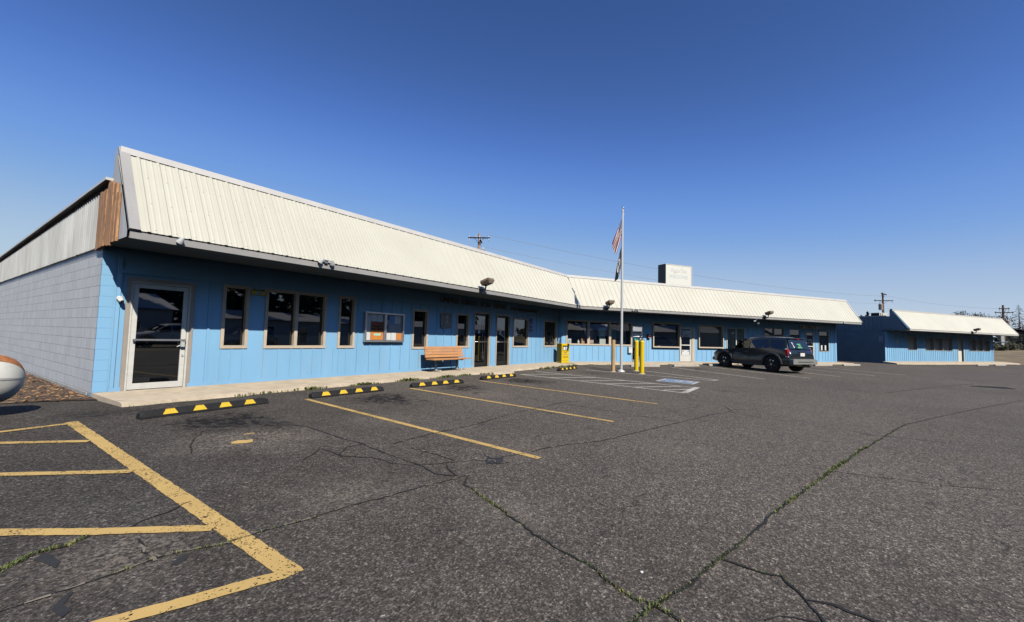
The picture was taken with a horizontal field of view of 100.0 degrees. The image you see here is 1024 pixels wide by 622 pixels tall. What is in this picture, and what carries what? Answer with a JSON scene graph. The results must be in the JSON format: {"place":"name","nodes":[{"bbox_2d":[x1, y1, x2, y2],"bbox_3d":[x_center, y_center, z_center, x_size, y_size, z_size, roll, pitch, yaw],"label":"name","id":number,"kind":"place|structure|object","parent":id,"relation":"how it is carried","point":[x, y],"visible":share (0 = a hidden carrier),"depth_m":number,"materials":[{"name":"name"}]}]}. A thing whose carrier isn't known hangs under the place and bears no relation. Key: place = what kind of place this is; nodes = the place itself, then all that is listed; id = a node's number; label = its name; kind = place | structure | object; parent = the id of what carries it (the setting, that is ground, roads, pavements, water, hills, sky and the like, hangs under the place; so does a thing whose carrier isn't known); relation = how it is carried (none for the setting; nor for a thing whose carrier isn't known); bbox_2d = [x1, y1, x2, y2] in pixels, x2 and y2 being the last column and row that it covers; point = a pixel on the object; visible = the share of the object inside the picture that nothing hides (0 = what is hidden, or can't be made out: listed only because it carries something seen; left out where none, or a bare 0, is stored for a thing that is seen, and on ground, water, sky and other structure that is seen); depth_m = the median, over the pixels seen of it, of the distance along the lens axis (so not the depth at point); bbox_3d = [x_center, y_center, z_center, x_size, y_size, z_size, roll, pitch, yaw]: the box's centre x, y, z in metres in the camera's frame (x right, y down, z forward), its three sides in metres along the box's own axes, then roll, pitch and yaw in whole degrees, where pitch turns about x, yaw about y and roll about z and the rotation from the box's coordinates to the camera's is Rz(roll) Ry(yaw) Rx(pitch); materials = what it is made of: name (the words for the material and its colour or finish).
{"place":"outdoors","nodes":[
{"label":"outdoors","id":0,"kind":"place"},
{"bbox_2d":[0,373,96,402],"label":"soil path","id":1,"kind":"structure","parent":0,"point":[47,395],"depth_m":8.27,"materials":[{"name":"soil"}]},
{"bbox_2d":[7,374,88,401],"bbox_3d":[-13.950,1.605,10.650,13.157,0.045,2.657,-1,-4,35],"label":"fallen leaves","id":2,"kind":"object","parent":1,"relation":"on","point":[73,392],"visible":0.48,"depth_m":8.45,"materials":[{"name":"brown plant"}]},
{"bbox_2d":[91,362,571,406],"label":"sidewalk","id":3,"kind":"structure","parent":0,"point":[128,398],"depth_m":9.86,"materials":[{"name":"concrete"}]},
{"bbox_2d":[424,346,470,370],"bbox_3d":[-2.297,1.688,15.279,0.580,0.837,1.930,-1,-4,35],"label":"park bench","id":4,"kind":"object","parent":3,"relation":"on","point":[433,352],"visible":1,"depth_m":15.23,"materials":[{"name":"wood"}]},
{"bbox_2d":[0,352,1023,621],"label":"parking lot","id":5,"kind":"structure","parent":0,"point":[688,498],"depth_m":4.01,"materials":[{"name":"asphalt"}]},
{"bbox_2d":[0,354,25,401],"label":"storage tank","id":6,"kind":"object","parent":5,"relation":"on","point":[12,375],"visible":1,"depth_m":6.29,"materials":[{"name":"metal"}]},
{"bbox_2d":[33,553,59,567],"bbox_3d":[-2.912,1.569,2.693,0.276,0.006,0.077,0,-4,26],"label":"tar patch surface","id":7,"kind":"object","parent":5,"relation":"on","point":[49,559],"visible":1,"depth_m":2.70,"materials":[{"name":"asphalt"}]},
{"bbox_2d":[51,591,72,617],"bbox_3d":[-2.405,1.571,2.293,0.081,0.006,0.270,5,-5,-44],"label":"tar patch surface","id":8,"kind":"object","parent":5,"relation":"on","point":[60,608],"visible":1,"depth_m":2.27,"materials":[{"name":"asphalt"}]},
{"bbox_2d":[0,501,190,570],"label":"pavement crack line","id":9,"kind":"object","parent":5,"relation":"on","point":[90,535],"visible":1,"depth_m":3.19,"materials":[{"name":"asphalt"}]},
{"bbox_2d":[137,539,160,560],"bbox_3d":[-2.449,1.595,2.871,0.426,0.008,0.065,-1,-4,33],"label":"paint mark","id":10,"kind":"object","parent":5,"relation":"on","point":[152,555],"visible":1,"depth_m":2.84,"materials":[{"name":"paint"}]},
{"bbox_2d":[0,421,302,621],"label":"yellow hatch marking","id":11,"kind":"object","parent":5,"relation":"on","point":[276,557],"visible":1,"depth_m":3.11,"materials":[{"name":"paint"}]},
{"bbox_2d":[172,556,188,564],"bbox_3d":[-2.138,1.605,2.761,0.057,0.002,0.113,2,-4,-10],"label":"tar patch surface","id":12,"kind":"object","parent":5,"relation":"on","point":[178,560],"visible":1,"depth_m":2.76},
{"bbox_2d":[136,397,268,419],"bbox_3d":[-5.180,1.644,7.364,0.145,0.118,1.980,0,-4,29],"label":"wheel stop","id":13,"kind":"object","parent":5,"relation":"on","point":[158,413],"visible":1,"depth_m":7.16,"materials":[{"name":"black rubber"}]},
{"bbox_2d":[1,474,469,610],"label":"pavement crack line","id":14,"kind":"object","parent":5,"relation":"on","point":[203,547],"visible":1,"depth_m":2.87,"materials":[{"name":"asphalt"}]},
{"bbox_2d":[231,433,252,443],"bbox_3d":[-3.561,1.686,5.694,0.235,0.010,0.556,3,-4,-28],"label":"yellow paint marking","id":15,"kind":"object","parent":5,"relation":"on","point":[242,441],"visible":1,"depth_m":5.54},
{"bbox_2d":[308,386,383,398],"bbox_3d":[-3.683,1.822,9.701,0.145,0.118,1.830,-1,-4,35],"label":"wheel stop","id":16,"kind":"object","parent":5,"relation":"on","point":[321,394],"visible":1,"depth_m":9.55,"materials":[{"name":"black rubber"}]},
{"bbox_2d":[280,423,455,475],"bbox_3d":[-2.109,1.745,5.659,3.718,0.078,0.235,-1,-4,35],"label":"pavement crack line","id":17,"kind":"object","parent":5,"relation":"on","point":[382,451],"visible":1,"depth_m":5.35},
{"bbox_2d":[339,444,457,464],"bbox_3d":[-1.442,1.748,5.137,1.522,0.031,0.546,0,-4,24],"label":"pavement crack line","id":18,"kind":"object","parent":5,"relation":"on","point":[381,459],"visible":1,"depth_m":5.08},
{"bbox_2d":[306,399,540,458],"bbox_3d":[-1.937,1.823,7.091,5.725,0.120,0.116,-1,-4,37],"label":"yellow stall marking","id":19,"kind":"object","parent":5,"relation":"on","point":[469,440],"visible":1,"depth_m":6.47,"materials":[{"name":"paint"}]},
{"bbox_2d":[0,146,861,396],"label":"commercial building","id":20,"kind":"structure","parent":5,"relation":"on","point":[191,311],"depth_m":11.17,"materials":[{"name":"blue paint"}]},
{"bbox_2d":[126,283,188,389],"bbox_3d":[-7.310,0.528,8.901,0.117,2.122,0.928,-1,-4,35],"label":"door","id":21,"kind":"structure","parent":20,"relation":"in","point":[159,313],"depth_m":8.90,"materials":[{"name":"white metal"}]},
{"bbox_2d":[176,237,184,244],"bbox_3d":[-6.143,-1.299,7.945,0.131,0.143,0.122,-1,-4,35],"label":"spot light","id":22,"kind":"object","parent":20,"relation":"attached to","point":[180,240],"visible":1,"depth_m":7.92,"materials":[{"name":"metal"}]},
{"bbox_2d":[219,284,250,348],"bbox_3d":[-6.536,0.136,10.114,0.122,1.485,0.580,-1,-4,35],"label":"window","id":23,"kind":"structure","parent":20,"relation":"in","point":[236,298],"depth_m":10.16,"materials":[{"name":"glass"}]},
{"bbox_2d":[251,289,265,295],"bbox_3d":[-6.203,-0.455,10.518,0.020,0.150,0.325,-1,-4,35],"label":"number sign","id":24,"kind":"object","parent":20,"relation":"attached to","point":[258,292],"visible":1,"depth_m":10.52,"materials":[{"name":"yellow ceramic"}]},
{"bbox_2d":[263,288,327,347],"bbox_3d":[-5.692,0.234,11.333,0.122,1.490,1.650,-1,-4,35],"label":"window","id":25,"kind":"structure","parent":20,"relation":"in","point":[293,319],"depth_m":11.28,"materials":[{"name":"glass"}]},
{"bbox_2d":[318,258,334,265],"bbox_3d":[-4.472,-1.180,10.360,0.131,0.143,0.440,-1,-4,35],"label":"spot light","id":26,"kind":"object","parent":20,"relation":"attached to","point":[332,263],"visible":1,"depth_m":10.36,"materials":[{"name":"metal"}]},
{"bbox_2d":[337,296,356,347],"bbox_3d":[-4.854,0.328,12.543,0.122,1.500,0.560,-1,-4,35],"label":"window","id":27,"kind":"structure","parent":20,"relation":"in","point":[347,305],"depth_m":12.61,"materials":[{"name":"glass"}]},
{"bbox_2d":[363,311,404,341],"bbox_3d":[-4.024,0.520,13.574,0.100,0.925,1.520,-1,-4,35],"label":"notice board","id":28,"kind":"object","parent":20,"relation":"attached to","point":[382,327],"visible":1,"depth_m":13.51,"materials":[{"name":"metal"}]},
{"bbox_2d":[411,309,428,348],"bbox_3d":[-3.218,0.630,14.902,0.122,1.364,0.730,-1,-4,35],"label":"window","id":29,"kind":"structure","parent":20,"relation":"in","point":[420,320],"depth_m":14.98,"materials":[{"name":"glass"}]},
{"bbox_2d":[440,312,451,328],"bbox_3d":[-2.425,0.349,15.918,0.042,0.600,0.580,-1,-4,35],"label":"wall plaque","id":30,"kind":"object","parent":20,"relation":"attached to","point":[446,320],"depth_m":15.89,"materials":[{"name":"metal"}]},
{"bbox_2d":[456,313,469,347],"bbox_3d":[-1.950,0.766,16.732,0.122,1.330,0.750,-1,-4,35],"label":"window","id":31,"kind":"structure","parent":20,"relation":"in","point":[463,320],"depth_m":16.83,"materials":[{"name":"glass"}]},
{"bbox_2d":[474,314,486,366],"bbox_3d":[-1.300,1.215,17.722,0.114,2.122,0.878,-1,-4,35],"label":"door","id":32,"kind":"structure","parent":20,"relation":"in","point":[481,320],"depth_m":17.79,"materials":[{"name":"black paint"}]},
{"bbox_2d":[479,277,494,291],"bbox_3d":[-0.925,-0.911,15.148,0.498,0.487,0.352,-1,-4,35],"label":"fascia lamp","id":33,"kind":"object","parent":20,"relation":"attached to","point":[485,282],"visible":1,"depth_m":15.04,"materials":[{"name":"metal"}]},
{"bbox_2d":[440,296,536,312],"bbox_3d":[-0.688,-0.208,18.474,0.028,0.217,6.784,-1,-4,35],"label":"sign lettering","id":34,"kind":"object","parent":20,"relation":"attached to","point":[482,303],"visible":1,"depth_m":17.65,"materials":[{"name":"metal"}]},
{"bbox_2d":[496,317,506,364],"bbox_3d":[-0.467,1.315,18.926,0.114,2.112,0.853,-1,-4,35],"label":"door","id":35,"kind":"structure","parent":20,"relation":"in","point":[501,321],"depth_m":19.00,"materials":[{"name":"black paint"}]},
{"bbox_2d":[512,317,528,346],"bbox_3d":[0.382,1.012,20.101,0.122,1.365,1.340,-1,-4,35],"label":"window","id":36,"kind":"structure","parent":20,"relation":"in","point":[520,325],"depth_m":20.21,"materials":[{"name":"glass"}]},
{"bbox_2d":[543,320,556,346],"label":"window","id":37,"kind":"structure","parent":20,"relation":"in","point":[550,327],"depth_m":22.49,"materials":[{"name":"glass"}]},
{"bbox_2d":[566,320,631,345],"bbox_3d":[4.951,1.253,24.185,4.380,1.370,0.100,3,-4,-23],"label":"window","id":38,"kind":"structure","parent":20,"relation":"in","point":[588,322],"depth_m":24.08,"materials":[{"name":"glass"}]},
{"bbox_2d":[598,327,605,338],"bbox_3d":[5.115,1.191,24.452,0.521,0.774,0.060,3,-4,-23],"label":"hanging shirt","id":39,"kind":"object","parent":20,"relation":"hanging from","point":[601,331],"visible":1,"depth_m":24.41,"materials":[{"name":"blue fabric"}]},
{"bbox_2d":[605,300,614,309],"bbox_3d":[5.081,-0.318,22.421,0.352,0.487,0.498,3,-4,-23],"label":"fascia lamp","id":40,"kind":"object","parent":20,"relation":"attached to","point":[609,303],"visible":1,"depth_m":22.29,"materials":[{"name":"metal"}]},
{"bbox_2d":[611,328,616,339],"bbox_3d":[5.807,1.268,24.759,0.546,0.814,0.060,3,-4,-23],"label":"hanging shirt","id":41,"kind":"object","parent":20,"relation":"hanging from","point":[613,333],"visible":0.82,"depth_m":24.75,"materials":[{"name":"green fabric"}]},
{"bbox_2d":[615,323,625,341],"bbox_3d":[6.329,1.244,25.020,0.720,1.120,0.058,3,-4,-22],"label":"curtain","id":42,"kind":"object","parent":20,"relation":"hanging from","point":[617,326],"visible":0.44,"depth_m":25.01,"materials":[{"name":"fabric"}]},
{"bbox_2d":[632,326,642,360],"bbox_3d":[7.347,1.915,25.173,0.456,2.067,0.677,-1,-4,35],"label":"door","id":43,"kind":"structure","parent":20,"relation":"in","point":[637,331],"depth_m":25.19,"materials":[{"name":"metal"}]},
{"bbox_2d":[652,322,680,347],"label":"window","id":44,"kind":"structure","parent":20,"relation":"in","point":[664,335],"depth_m":26.01,"materials":[{"name":"beige paint"}]},
{"bbox_2d":[658,263,691,285],"bbox_3d":[9.990,-2.146,26.301,2.080,1.265,0.650,3,-4,-23],"label":"rooftop sign","id":45,"kind":"object","parent":20,"relation":"on","point":[674,274],"visible":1,"depth_m":25.98,"materials":[{"name":"white paint"}]},
{"bbox_2d":[680,327,690,361],"bbox_3d":[10.733,2.076,26.569,0.436,2.087,0.790,-1,-5,40],"label":"door","id":46,"kind":"structure","parent":20,"relation":"in","point":[685,350],"depth_m":26.56,"materials":[{"name":"white metal"}]},
{"bbox_2d":[698,325,723,347],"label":"window","id":47,"kind":"structure","parent":20,"relation":"in","point":[709,336],"depth_m":27.43,"materials":[{"name":"beige paint"}]},
{"bbox_2d":[726,328,744,347],"bbox_3d":[14.689,2.201,28.200,0.989,2.140,1.471,-1,-4,35],"label":"window","id":48,"kind":"structure","parent":20,"relation":"in","point":[734,336],"depth_m":28.22,"materials":[{"name":"white glass"}]},
{"bbox_2d":[764,328,783,336],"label":"window","id":49,"kind":"structure","parent":20,"relation":"in","point":[767,331],"depth_m":29.65,"materials":[{"name":"glass"}]},
{"bbox_2d":[789,329,799,337],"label":"window","id":50,"kind":"structure","parent":20,"relation":"in","point":[792,332],"depth_m":30.50,"materials":[{"name":"glass"}]},
{"bbox_2d":[799,325,820,328],"bbox_3d":[21.609,1.163,31.068,2.380,0.250,0.037,3,-4,-23],"label":"cafe sign","id":51,"kind":"object","parent":20,"relation":"attached to","point":[809,327],"visible":1,"depth_m":31.00,"materials":[{"name":"black"}]},
{"bbox_2d":[806,332,813,355],"bbox_3d":[21.532,2.608,31.053,0.430,2.117,0.760,-1,-4,39],"label":"door","id":52,"kind":"structure","parent":20,"relation":"in","point":[809,335],"depth_m":31.12,"materials":[{"name":"glass"}]},
{"bbox_2d":[818,331,828,351],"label":"window","id":53,"kind":"structure","parent":20,"relation":"in","point":[823,336],"depth_m":31.71,"materials":[{"name":"glass"}]},
{"bbox_2d":[129,364,738,406],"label":"edge weeds","id":54,"kind":"object","parent":5,"relation":"on","point":[404,379],"visible":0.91,"depth_m":12.58,"materials":[{"name":"plant"}]},
{"bbox_2d":[409,379,463,387],"bbox_3d":[-2.044,1.998,11.892,0.145,0.118,1.830,-1,-5,40],"label":"wheel stop","id":55,"kind":"object","parent":5,"relation":"on","point":[435,383],"visible":1,"depth_m":11.76,"materials":[{"name":"black rubber"}]},
{"bbox_2d":[0,426,900,621],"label":"crack weeds","id":56,"kind":"object","parent":5,"relation":"on","point":[74,541],"visible":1,"depth_m":2.91,"materials":[{"name":"plant"}]},
{"bbox_2d":[411,447,503,460],"bbox_3d":[-0.743,1.784,5.289,1.251,0.025,0.351,1,-4,13],"label":"pavement crack line","id":57,"kind":"object","parent":5,"relation":"on","point":[456,460],"visible":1,"depth_m":5.22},
{"bbox_2d":[468,233,489,250],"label":"utility pole","id":58,"kind":"object","parent":5,"relation":"on","point":[479,241],"visible":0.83,"depth_m":47.89,"materials":[{"name":"brown wood"}]},
{"bbox_2d":[487,234,870,295],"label":"overhead wire","id":59,"kind":"object","parent":58,"relation":"attached to","point":[655,268],"visible":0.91,"depth_m":56.84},
{"bbox_2d":[486,457,502,463],"bbox_3d":[-0.207,1.805,5.180,0.210,0.006,0.280,2,-3,-2],"label":"tar patch surface","id":60,"kind":"object","parent":5,"relation":"on","point":[498,460],"visible":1,"depth_m":5.16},
{"bbox_2d":[479,373,515,379],"bbox_3d":[-0.442,2.185,14.328,0.145,0.118,1.830,-1,-4,36],"label":"wheel stop","id":61,"kind":"object","parent":5,"relation":"on","point":[489,377],"visible":1,"depth_m":14.16,"materials":[{"name":"black rubber"}]},
{"bbox_2d":[410,388,612,421],"bbox_3d":[-0.381,2.004,9.453,5.490,0.115,0.116,-1,-4,35],"label":"yellow stall marking","id":62,"kind":"object","parent":5,"relation":"on","point":[513,405],"visible":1,"depth_m":9.13,"materials":[{"name":"paint"}]},
{"bbox_2d":[557,366,576,370],"bbox_3d":[2.422,2.525,18.814,0.145,0.118,1.830,-1,-4,32],"label":"wheel stop","id":63,"kind":"object","parent":5,"relation":"on","point":[566,368],"visible":0.97,"depth_m":18.66,"materials":[{"name":"black rubber"}]},
{"bbox_2d":[484,381,657,403],"bbox_3d":[1.213,2.185,11.780,5.480,0.115,0.116,-1,-4,35],"label":"yellow stall marking","id":64,"kind":"object","parent":5,"relation":"on","point":[570,392],"visible":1,"depth_m":11.53,"materials":[{"name":"paint"}]},
{"bbox_2d":[463,475,683,621],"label":"pavement crack line","id":65,"kind":"object","parent":5,"relation":"on","point":[592,566],"visible":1,"depth_m":3.06,"materials":[{"name":"asphalt"}]},
{"bbox_2d":[522,371,699,392],"bbox_3d":[3.060,2.419,14.987,6.205,0.128,1.971,-1,-4,35],"label":"white hatch marking","id":66,"kind":"object","parent":5,"relation":"on","point":[691,389],"visible":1,"depth_m":14.63,"materials":[{"name":"paint"}]},
{"bbox_2d":[610,340,615,371],"bbox_3d":[4.460,1.970,18.909,0.251,1.400,0.255,-1,-4,35],"label":"timber post","id":67,"kind":"object","parent":5,"relation":"on","point":[612,355],"visible":1,"depth_m":18.84,"materials":[{"name":"wood"}]},
{"bbox_2d":[500,411,728,456],"bbox_3d":[2.429,2.024,7.427,6.631,0.037,0.196,4,-5,-40],"label":"pavement crack line","id":68,"kind":"object","parent":5,"relation":"on","point":[609,438],"visible":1,"depth_m":6.54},
{"bbox_2d":[618,207,624,371],"bbox_3d":[4.957,-1.022,19.347,0.335,7.454,0.340,-1,-4,35],"label":"flagpole","id":69,"kind":"object","parent":5,"relation":"on","point":[621,338],"visible":1,"depth_m":19.25,"materials":[{"name":"metal"}]},
{"bbox_2d":[612,221,620,253],"bbox_3d":[4.751,-3.367,19.486,0.423,1.720,0.157,2,-3,-1],"label":"national flag","id":70,"kind":"object","parent":69,"relation":"attached to","point":[616,240],"visible":1,"depth_m":19.48,"materials":[{"name":"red fabric"}]},
{"bbox_2d":[615,249,620,280],"bbox_3d":[4.787,-2.118,19.411,0.286,1.620,0.085,2,-3,-1],"label":"black flag","id":71,"kind":"object","parent":69,"relation":"hanging from","point":[618,268],"visible":1,"depth_m":19.40,"materials":[{"name":"fabric"}]},
{"bbox_2d":[633,340,638,370],"bbox_3d":[5.739,2.055,19.808,0.281,1.410,0.285,-1,-4,35],"label":"bollard","id":72,"kind":"object","parent":5,"relation":"on","point":[636,350],"visible":0.99,"depth_m":19.74,"materials":[{"name":"metal"}]},
{"bbox_2d":[638,340,644,373],"bbox_3d":[5.581,1.978,18.437,0.281,1.430,0.285,-1,-4,35],"label":"bollard","id":73,"kind":"object","parent":5,"relation":"on","point":[641,356],"visible":0.99,"depth_m":18.36,"materials":[{"name":"metal"}]},
{"bbox_2d":[630,364,659,366],"bbox_3d":[6.973,2.860,22.487,1.830,0.120,0.140,3,-4,-21],"label":"concrete wheel stop","id":74,"kind":"object","parent":5,"relation":"on","point":[649,365],"visible":1,"depth_m":22.51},
{"bbox_2d":[658,379,698,383],"bbox_3d":[6.116,2.586,15.794,1.290,0.032,1.250,-1,-4,35],"label":"wheelchair symbol marking","id":75,"kind":"object","parent":5,"relation":"on","point":[678,381],"visible":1,"depth_m":15.76,"materials":[{"name":"blue paint"}]},
{"bbox_2d":[673,364,698,366],"bbox_3d":[9.583,2.995,23.625,1.830,0.120,0.140,3,-4,-24],"label":"concrete wheel stop","id":76,"kind":"object","parent":5,"relation":"on","point":[685,365],"visible":1,"depth_m":23.55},
{"bbox_2d":[712,336,817,371],"bbox_3d":[13.488,2.255,23.160,2.215,1.830,5.092,3,-4,-23],"label":"parked car","id":77,"kind":"object","parent":5,"relation":"on","point":[772,353],"visible":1,"depth_m":21.89,"materials":[{"name":"metal"}]},
{"bbox_2d":[765,615,818,621],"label":"pavement crack line","id":78,"kind":"object","parent":5,"relation":"on","point":[770,618],"visible":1,"depth_m":2.44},
{"bbox_2d":[723,559,879,621],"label":"pavement crack line","id":79,"kind":"object","parent":5,"relation":"on","point":[833,604],"visible":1,"depth_m":2.65,"materials":[{"name":"asphalt"}]},
{"bbox_2d":[806,600,825,621],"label":"pavement crack line","id":80,"kind":"object","parent":5,"relation":"on","point":[821,617],"visible":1,"depth_m":2.50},
{"bbox_2d":[633,400,1022,621],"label":"pavement crack line","id":81,"kind":"object","parent":5,"relation":"on","point":[692,583],"visible":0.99,"depth_m":3.22,"materials":[{"name":"asphalt"}]},
{"bbox_2d":[836,309,1018,362],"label":"building","id":82,"kind":"structure","parent":5,"relation":"on","point":[929,336],"depth_m":36.63,"materials":[{"name":"blue paint"}]},
{"bbox_2d":[871,313,886,315],"bbox_3d":[30.544,0.375,35.717,1.108,0.420,0.628,3,-4,-23],"label":"air unit","id":83,"kind":"object","parent":82,"relation":"on","point":[878,314],"visible":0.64,"depth_m":35.48,"materials":[{"name":"white"}]},
{"bbox_2d":[907,337,917,349],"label":"window","id":84,"kind":"structure","parent":82,"relation":"in","point":[912,341],"depth_m":36.38,"materials":[{"name":"glass"}]},
{"bbox_2d":[925,337,933,350],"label":"window","id":85,"kind":"structure","parent":82,"relation":"in","point":[929,342],"depth_m":37.37,"materials":[{"name":"glass"}]},
{"bbox_2d":[934,338,942,350],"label":"window","id":86,"kind":"structure","parent":82,"relation":"in","point":[938,342],"depth_m":37.91,"materials":[{"name":"glass"}]},
{"bbox_2d":[943,338,952,350],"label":"window","id":87,"kind":"structure","parent":82,"relation":"in","point":[947,342],"depth_m":38.51,"materials":[{"name":"glass"}]},
{"bbox_2d":[958,339,961,361],"bbox_3d":[40.724,3.593,39.141,0.940,2.030,0.040,3,-4,-23],"label":"door","id":88,"kind":"structure","parent":82,"relation":"in","point":[959,340],"depth_m":39.19,"materials":[{"name":"white metal"}]},
{"bbox_2d":[969,340,976,350],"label":"window","id":89,"kind":"structure","parent":82,"relation":"in","point":[972,343],"depth_m":40.16,"materials":[{"name":"glass"}]},
{"bbox_2d":[976,340,983,350],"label":"window","id":90,"kind":"structure","parent":82,"relation":"in","point":[979,343],"depth_m":40.65,"materials":[{"name":"glass"}]},
{"bbox_2d":[983,340,989,350],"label":"window","id":91,"kind":"structure","parent":82,"relation":"in","point":[986,343],"depth_m":41.15,"materials":[{"name":"glass"}]},
{"bbox_2d":[967,385,1012,388],"bbox_3d":[19.800,3.155,17.821,1.240,0.012,0.760,-1,-4,32],"label":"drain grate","id":92,"kind":"object","parent":5,"relation":"on","point":[992,387],"visible":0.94,"depth_m":17.72,"materials":[{"name":"black"}]},
{"bbox_2d":[0,0,1023,342],"label":"sky","id":93,"kind":"structure","parent":0,"point":[861,148],"materials":[{"name":"blue"}]},
{"bbox_2d":[568,362,853,364],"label":"sidewalk","id":94,"kind":"structure","parent":0,"point":[628,363],"depth_m":24.81,"materials":[{"name":"concrete"}]},
{"bbox_2d":[556,343,568,362],"bbox_3d":[2.653,2.188,22.309,0.520,1.000,0.455,4,-4,-31],"label":"newspaper box","id":95,"kind":"object","parent":94,"relation":"on","point":[562,352],"visible":1,"depth_m":22.14,"materials":[{"name":"yellow metal"}]},
{"bbox_2d":[883,361,1019,364],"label":"sidewalk","id":96,"kind":"structure","parent":0,"point":[928,363],"depth_m":35.98,"materials":[{"name":"concrete"}]},
{"bbox_2d":[994,350,1023,364],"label":"grass bank terrain","id":97,"kind":"structure","parent":0,"point":[1013,356],"depth_m":51.62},
{"bbox_2d":[993,344,1008,350],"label":"sage bush","id":98,"kind":"object","parent":97,"relation":"on","point":[1002,348],"visible":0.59,"depth_m":61.33,"materials":[{"name":"green plant"}]},
{"bbox_2d":[999,342,1018,349],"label":"sage bush","id":99,"kind":"object","parent":97,"relation":"on","point":[1012,346],"visible":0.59,"depth_m":61.56,"materials":[{"name":"green plant"}]},
{"bbox_3d":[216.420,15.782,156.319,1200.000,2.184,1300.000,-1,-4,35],"label":"field","id":100,"kind":"structure","parent":0,"visible":0},
{"bbox_2d":[874,292,892,312],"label":"utility pole","id":101,"kind":"object","parent":100,"relation":"on","point":[881,305],"visible":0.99,"depth_m":77.85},
{"bbox_2d":[486,247,873,303],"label":"overhead wire","id":102,"kind":"object","parent":101,"relation":"attached to","point":[613,272],"visible":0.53,"depth_m":53.19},
{"bbox_2d":[953,311,984,316],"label":"pine tree","id":103,"kind":"object","parent":100,"relation":"on","point":[980,315],"visible":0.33,"depth_m":110.35,"materials":[{"name":"green plant"}]},
{"bbox_2d":[995,305,1013,342],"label":"utility pole","id":104,"kind":"object","parent":100,"relation":"on","point":[1004,315],"visible":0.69,"depth_m":65.62,"materials":[{"name":"wood"}]},
{"bbox_2d":[993,336,1018,345],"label":"distant woods","id":105,"kind":"object","parent":100,"relation":"on","point":[995,340],"visible":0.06,"depth_m":86.20,"materials":[{"name":"plant"}]},
{"bbox_2d":[996,334,1023,347],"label":"leafy tree","id":106,"kind":"object","parent":100,"relation":"on","point":[1017,342],"visible":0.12,"depth_m":80.78,"materials":[{"name":"green plant"}]},
{"bbox_2d":[1000,304,1023,345],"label":"dead tree","id":107,"kind":"object","parent":100,"relation":"on","point":[1020,338],"visible":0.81,"depth_m":74.88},
{"bbox_2d":[1010,323,1023,348],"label":"leafy tree","id":108,"kind":"object","parent":100,"relation":"on","point":[1022,336],"visible":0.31,"depth_m":75.03,"materials":[{"name":"green plant"}]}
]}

